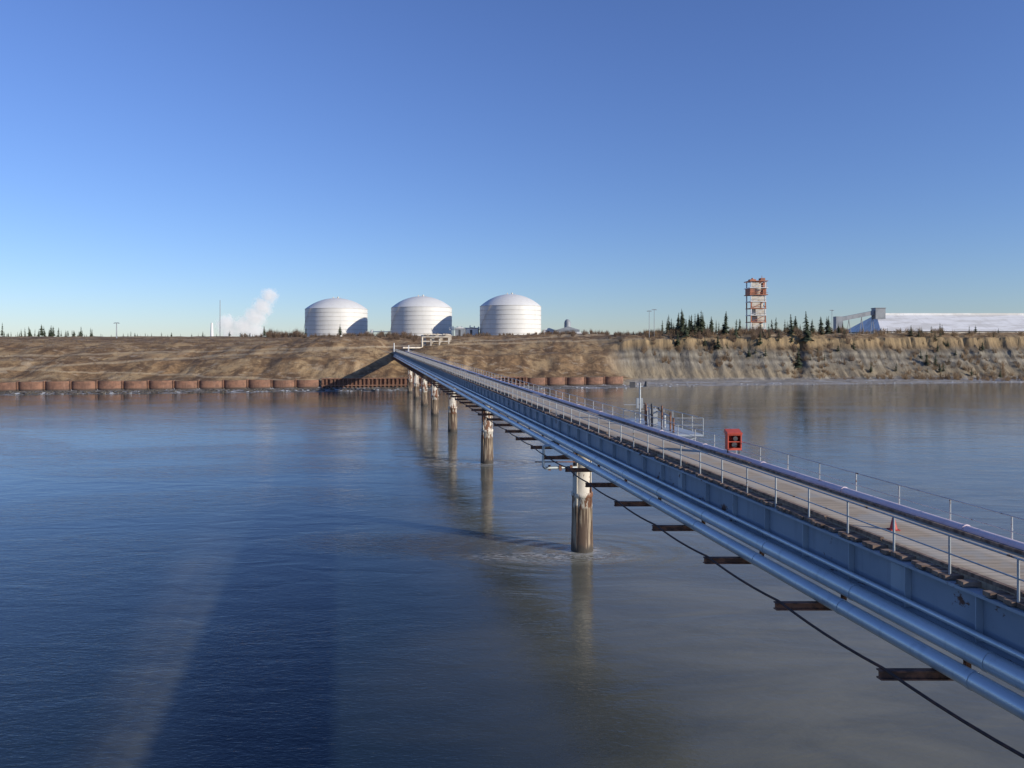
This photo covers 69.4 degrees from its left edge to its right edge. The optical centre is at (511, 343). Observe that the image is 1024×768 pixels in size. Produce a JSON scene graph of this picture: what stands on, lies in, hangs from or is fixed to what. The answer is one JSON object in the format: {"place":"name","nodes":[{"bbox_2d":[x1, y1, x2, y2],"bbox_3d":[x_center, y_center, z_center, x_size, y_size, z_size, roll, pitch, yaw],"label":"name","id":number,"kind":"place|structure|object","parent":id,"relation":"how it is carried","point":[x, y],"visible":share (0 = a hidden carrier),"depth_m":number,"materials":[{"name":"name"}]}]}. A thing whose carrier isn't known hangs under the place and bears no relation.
{"place":"outdoors","nodes":[
{"label":"outdoors","id":0,"kind":"place"},
{"bbox_2d":[0,382,1023,767],"bbox_3d":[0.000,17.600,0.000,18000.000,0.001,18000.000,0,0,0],"label":"water","id":1,"kind":"structure","parent":0,"point":[312,580],"depth_m":51.64,"materials":[{"name":"blue liquid"}]},
{"bbox_2d":[0,379,319,390],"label":"sheet pile bulkhead","id":2,"kind":"object","parent":1,"relation":"in","point":[118,385],"visible":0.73,"depth_m":272.83,"materials":[{"name":"metal"}]},
{"bbox_2d":[407,363,412,392],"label":"bridge pile","id":3,"kind":"object","parent":1,"relation":"in","point":[410,385],"visible":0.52,"depth_m":265.25,"materials":[{"name":"beige concrete"}]},
{"bbox_2d":[413,368,418,397],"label":"bridge pile","id":4,"kind":"object","parent":1,"relation":"in","point":[416,387],"visible":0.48,"depth_m":237.23,"materials":[{"name":"beige concrete"}]},
{"bbox_2d":[421,378,427,405],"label":"bridge pile","id":5,"kind":"object","parent":1,"relation":"in","point":[424,398],"visible":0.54,"depth_m":209.24,"materials":[{"name":"beige concrete"}]},
{"bbox_2d":[425,372,438,414],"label":"bridge pile","id":6,"kind":"object","parent":1,"relation":"in","point":[434,400],"visible":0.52,"depth_m":181.25,"materials":[{"name":"beige concrete"}]},
{"bbox_2d":[441,381,456,431],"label":"bridge pile","id":7,"kind":"object","parent":1,"relation":"in","point":[452,416],"visible":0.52,"depth_m":147.25,"materials":[{"name":"beige concrete"}]},
{"bbox_2d":[471,397,492,463],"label":"bridge pile","id":8,"kind":"object","parent":1,"relation":"in","point":[486,443],"visible":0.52,"depth_m":108.24,"materials":[{"name":"beige concrete"}]},
{"bbox_2d":[392,349,1023,758],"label":"trestle bridge","id":9,"kind":"structure","parent":8,"relation":"on","point":[952,587],"depth_m":27.50,"materials":[{"name":"blue paint"}]},
{"bbox_2d":[535,444,576,470],"bbox_3d":[3.310,9.339,60.576,2.375,2.228,4.802,0,0,38],"label":"pipe drop loop","id":10,"kind":"object","parent":9,"relation":"attached to","point":[550,467],"visible":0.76,"depth_m":60.72,"materials":[{"name":"metal"}]},
{"bbox_2d":[624,381,703,439],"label":"service platform","id":11,"kind":"structure","parent":9,"relation":"on","point":[649,411],"depth_m":56.53,"materials":[{"name":"paint"}]},
{"bbox_2d":[724,429,742,453],"bbox_3d":[12.725,5.819,42.515,0.900,1.760,0.730,0,0,0],"label":"red hose cabinet","id":12,"kind":"object","parent":9,"relation":"attached to","point":[733,439],"visible":0.91,"depth_m":42.40,"materials":[{"name":"metal"}]},
{"bbox_2d":[887,517,899,530],"bbox_3d":[13.361,6.298,25.900,0.320,0.450,0.320,0,0,0],"label":"traffic cone","id":13,"kind":"object","parent":9,"relation":"on","point":[891,527],"visible":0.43,"depth_m":25.84,"materials":[{"name":"red plastic"}]},
{"bbox_2d":[16,381,1021,393],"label":"shore ice","id":14,"kind":"structure","parent":1,"relation":"on","point":[537,388],"depth_m":291.39,"materials":[{"name":"white ice"}]},
{"bbox_2d":[552,441,592,552],"bbox_3d":[5.970,14.676,63.000,5.294,13.849,1.940,0,0,0],"label":"bridge pile","id":15,"kind":"object","parent":1,"relation":"in","point":[582,526],"visible":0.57,"depth_m":62.24,"materials":[{"name":"grey concrete"}]},
{"bbox_2d":[527,376,622,385],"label":"sheet pile bulkhead","id":16,"kind":"object","parent":1,"relation":"in","point":[562,381],"visible":0.73,"depth_m":300.62,"materials":[{"name":"metal"}]},
{"bbox_2d":[0,332,1023,395],"bbox_3d":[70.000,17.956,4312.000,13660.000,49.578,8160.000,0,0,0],"label":"ground","id":17,"kind":"structure","parent":0,"point":[596,355],"depth_m":332.93,"materials":[{"name":"soil"}]},
{"bbox_2d":[0,324,341,336],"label":"distant tree row","id":18,"kind":"object","parent":17,"relation":"on","point":[51,333],"visible":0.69,"depth_m":462.10,"materials":[{"name":"green plant"}]},
{"bbox_2d":[210,323,213,335],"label":"white vent stack","id":19,"kind":"object","parent":17,"relation":"on","point":[211,332],"visible":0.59,"depth_m":449.30,"materials":[{"name":"paint"}]},
{"bbox_2d":[0,387,439,394],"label":"shore rocks","id":20,"kind":"object","parent":17,"relation":"on","point":[153,390],"visible":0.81,"depth_m":267.23,"materials":[{"name":"stone"}]},
{"bbox_2d":[0,332,576,378],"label":"hillside brush","id":21,"kind":"object","parent":17,"relation":"on","point":[255,348],"visible":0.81,"depth_m":334.49,"materials":[{"name":"brown plant"}]},
{"bbox_2d":[304,297,367,336],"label":"storage tank","id":22,"kind":"object","parent":17,"relation":"on","point":[331,316],"visible":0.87,"depth_m":511.05,"materials":[{"name":"white metal"}]},
{"bbox_2d":[390,295,451,335],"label":"storage tank","id":23,"kind":"object","parent":17,"relation":"on","point":[418,315],"visible":0.91,"depth_m":487.75,"materials":[{"name":"white metal"}]},
{"bbox_2d":[366,325,479,335],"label":"plant piping","id":24,"kind":"object","parent":17,"relation":"on","point":[452,329],"visible":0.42,"depth_m":479.98,"materials":[{"name":"white paint"}]},
{"bbox_2d":[322,377,526,387],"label":"wall and fenders","id":25,"kind":"structure","parent":17,"relation":"on","point":[349,382],"depth_m":287.53,"materials":[{"name":"metal"}]},
{"bbox_2d":[402,334,451,348],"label":"pipe rack","id":26,"kind":"object","parent":17,"relation":"on","point":[432,337],"visible":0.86,"depth_m":337.72,"materials":[{"name":"white metal"}]},
{"bbox_2d":[454,327,465,335],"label":"storage shed","id":27,"kind":"structure","parent":17,"relation":"on","point":[459,331],"depth_m":470.00,"materials":[{"name":"white paint"}]},
{"bbox_2d":[454,327,465,335],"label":"building","id":28,"kind":"structure","parent":27,"relation":"in","point":[459,330],"depth_m":470.03,"materials":[{"name":"white paint"}]},
{"bbox_2d":[466,327,477,334],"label":"storage shed","id":29,"kind":"structure","parent":17,"relation":"on","point":[472,330],"depth_m":475.00,"materials":[{"name":"white paint"}]},
{"bbox_2d":[466,327,477,334],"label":"building","id":30,"kind":"structure","parent":29,"relation":"in","point":[470,330],"depth_m":474.99,"materials":[{"name":"white paint"}]},
{"bbox_2d":[479,293,540,334],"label":"storage tank","id":31,"kind":"object","parent":17,"relation":"on","point":[511,313],"visible":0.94,"depth_m":464.25,"materials":[{"name":"white metal"}]},
{"bbox_2d":[241,325,854,360],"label":"bare shrub thicket","id":32,"kind":"object","parent":17,"relation":"on","point":[295,333],"visible":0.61,"depth_m":388.25,"materials":[{"name":"brown plant"}]},
{"bbox_2d":[543,328,554,332],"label":"storage shed","id":33,"kind":"structure","parent":17,"relation":"on","point":[548,330],"depth_m":455.00,"materials":[{"name":"white paint"}]},
{"bbox_2d":[543,328,554,332],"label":"building","id":34,"kind":"structure","parent":33,"relation":"in","point":[548,329],"depth_m":455.01,"materials":[{"name":"white paint"}]},
{"bbox_2d":[564,319,570,326],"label":"dome tank","id":35,"kind":"object","parent":17,"relation":"on","point":[567,322],"visible":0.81,"depth_m":448.52,"materials":[{"name":"white metal"}]},
{"bbox_2d":[556,326,579,333],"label":"gable building","id":36,"kind":"structure","parent":17,"relation":"on","point":[565,329],"depth_m":439.60,"materials":[{"name":"grey metal"}]},
{"bbox_2d":[556,326,579,333],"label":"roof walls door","id":37,"kind":"structure","parent":36,"relation":"in","point":[565,329],"depth_m":439.61,"materials":[{"name":"grey metal"}]},
{"bbox_2d":[696,312,704,333],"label":"spruce tree","id":38,"kind":"object","parent":17,"relation":"on","point":[701,327],"visible":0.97,"depth_m":359.38,"materials":[{"name":"green plant"}]},
{"bbox_2d":[719,314,729,334],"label":"spruce tree","id":39,"kind":"object","parent":17,"relation":"on","point":[725,327],"visible":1,"depth_m":357.39,"materials":[{"name":"green plant"}]},
{"bbox_2d":[744,278,767,329],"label":"process tower","id":40,"kind":"structure","parent":17,"relation":"on","point":[756,292],"depth_m":415.90,"materials":[{"name":"white metal"}]},
{"bbox_2d":[787,314,794,332],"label":"spruce tree","id":41,"kind":"object","parent":17,"relation":"on","point":[790,325],"visible":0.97,"depth_m":361.90,"materials":[{"name":"green plant"}]},
{"bbox_2d":[799,313,813,341],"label":"spruce tree","id":42,"kind":"object","parent":17,"relation":"on","point":[807,333],"visible":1,"depth_m":355.16,"materials":[{"name":"green plant"}]},
{"bbox_2d":[818,318,824,334],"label":"spruce tree","id":43,"kind":"object","parent":17,"relation":"on","point":[821,332],"visible":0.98,"depth_m":364.89,"materials":[{"name":"green plant"}]},
{"bbox_2d":[641,326,1023,380],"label":"dry brush","id":44,"kind":"object","parent":17,"relation":"on","point":[929,377],"visible":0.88,"depth_m":353.59,"materials":[{"name":"brown plant"}]},
{"bbox_2d":[661,309,1021,377],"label":"spruce forest","id":45,"kind":"object","parent":17,"relation":"on","point":[681,326],"visible":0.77,"depth_m":361.09,"materials":[{"name":"green plant"}]},
{"bbox_2d":[833,308,885,332],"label":"conveyor gallery","id":46,"kind":"object","parent":17,"relation":"on","point":[877,313],"visible":0.77,"depth_m":428.70,"materials":[{"name":"white metal"}]},
{"bbox_2d":[848,313,1023,333],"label":"long warehouse","id":47,"kind":"structure","parent":17,"relation":"on","point":[987,322],"depth_m":458.53,"materials":[{"name":"beige paint"}]},
{"bbox_2d":[0,0,1023,336],"label":"sky","id":48,"kind":"structure","parent":0,"point":[178,167],"materials":[{"name":"blue"}]}
]}

